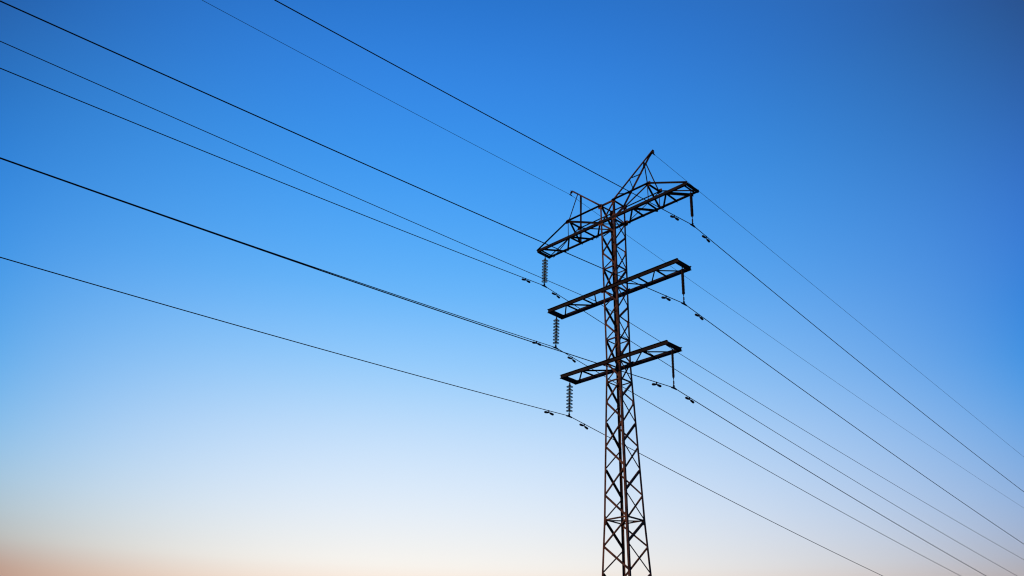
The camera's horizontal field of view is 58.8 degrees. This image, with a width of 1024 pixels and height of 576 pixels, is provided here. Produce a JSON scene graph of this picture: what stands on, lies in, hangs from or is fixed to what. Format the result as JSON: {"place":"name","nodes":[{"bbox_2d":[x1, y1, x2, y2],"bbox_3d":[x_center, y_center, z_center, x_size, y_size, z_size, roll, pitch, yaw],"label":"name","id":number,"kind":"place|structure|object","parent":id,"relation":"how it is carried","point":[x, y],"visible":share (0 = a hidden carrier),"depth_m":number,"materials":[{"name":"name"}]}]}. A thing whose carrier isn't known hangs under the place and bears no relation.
{"place":"outdoors","nodes":[
{"label":"outdoors","id":0,"kind":"place"},
{"bbox_2d":[0,0,1023,575],"label":"sky","id":1,"kind":"structure","parent":0,"point":[874,147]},
{"bbox_3d":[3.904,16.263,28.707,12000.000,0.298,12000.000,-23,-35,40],"label":"ground","id":2,"kind":"structure","parent":0,"visible":0},
{"bbox_2d":[536,149,698,575],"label":"lattice tower","id":3,"kind":"structure","parent":2,"relation":"on","point":[612,221],"depth_m":35.87,"materials":[{"name":"metal"}]},
{"bbox_2d":[541,254,547,287],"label":"insulator string","id":4,"kind":"object","parent":3,"relation":"hanging from","point":[544,269],"visible":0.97,"depth_m":40.27,"materials":[{"name":"metal"}]},
{"bbox_2d":[0,68,1016,575],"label":"conductor","id":5,"kind":"object","parent":4,"relation":"hanging from","point":[438,244],"visible":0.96,"depth_m":34.27,"materials":[{"name":"metal"}]},
{"bbox_2d":[553,313,559,349],"bbox_3d":[1.871,1.823,38.507,0.301,1.612,0.301,1,-27,0],"label":"insulator string","id":6,"kind":"object","parent":3,"relation":"hanging from","point":[556,333],"visible":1,"depth_m":38.45,"materials":[{"name":"metal"}]},
{"bbox_2d":[0,157,959,575],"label":"conductor","id":7,"kind":"object","parent":6,"relation":"hanging from","point":[500,329],"visible":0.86,"depth_m":34.73,"materials":[{"name":"metal"}]},
{"bbox_2d":[566,381,572,417],"bbox_3d":[2.318,4.436,36.645,0.301,1.612,0.301,1,-27,0],"label":"insulator string","id":8,"kind":"object","parent":3,"relation":"hanging from","point":[569,400],"visible":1,"depth_m":36.57,"materials":[{"name":"metal"}]},
{"bbox_2d":[0,257,881,575],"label":"conductor","id":9,"kind":"object","parent":8,"relation":"hanging from","point":[372,363],"visible":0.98,"depth_m":29.41,"materials":[{"name":"metal"}]},
{"bbox_2d":[671,347,676,389],"bbox_3d":[5.917,2.915,33.389,0.130,1.684,0.348,-23,-35,40],"label":"rod insulator","id":10,"kind":"object","parent":3,"relation":"hanging from","point":[672,363],"visible":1,"depth_m":33.35,"materials":[{"name":"metal"}]},
{"bbox_2d":[0,158,985,575],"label":"conductor","id":11,"kind":"object","parent":10,"relation":"hanging from","point":[420,304],"visible":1,"depth_m":24.41,"materials":[{"name":"metal"}]},
{"bbox_2d":[681,265,686,305],"bbox_3d":[6.470,-0.129,34.352,0.145,1.684,0.348,-23,-35,40],"label":"rod insulator","id":12,"kind":"object","parent":3,"relation":"hanging from","point":[682,282],"visible":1,"depth_m":34.30,"materials":[{"name":"metal"}]},
{"bbox_2d":[0,0,1021,542],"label":"conductor","id":13,"kind":"object","parent":12,"relation":"hanging from","point":[442,198],"visible":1,"depth_m":25.07,"materials":[{"name":"metal"}]},
{"bbox_2d":[689,189,695,227],"bbox_3d":[6.989,-3.135,35.332,0.145,1.684,0.348,-23,-35,40],"label":"rod insulator","id":14,"kind":"object","parent":3,"relation":"hanging from","point":[691,204],"visible":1,"depth_m":35.32,"materials":[{"name":"metal"}]},
{"bbox_2d":[274,0,1023,491],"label":"conductor","id":15,"kind":"object","parent":14,"relation":"hanging from","point":[612,182],"visible":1,"depth_m":30.78,"materials":[{"name":"metal"}]},
{"bbox_3d":[5.900,-5.629,37.855,0.056,0.177,0.206,-23,-35,40],"label":"earth wire clamp","id":16,"kind":"object","parent":3,"relation":"attached to","visible":0},
{"bbox_2d":[655,155,1019,453],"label":"earth wire","id":17,"kind":"object","parent":16,"relation":"hanging from","point":[823,293],"visible":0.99,"depth_m":46.26,"materials":[{"name":"metal"}]},
{"bbox_3d":[3.377,0.389,36.872,0.044,0.358,0.242,-23,-35,40],"label":"cable hanger","id":18,"kind":"object","parent":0,"visible":0},
{"bbox_2d":[0,41,1023,559],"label":"communication cable","id":19,"kind":"object","parent":18,"relation":"hanging from","point":[430,229],"visible":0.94,"depth_m":30.03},
{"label":"earth wire clamp","id":20,"kind":"object","parent":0,"visible":0},
{"bbox_2d":[202,0,1021,506],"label":"earth wire","id":21,"kind":"object","parent":20,"relation":"hanging from","point":[578,200],"visible":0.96,"depth_m":38.74,"materials":[{"name":"metal"}]}
]}

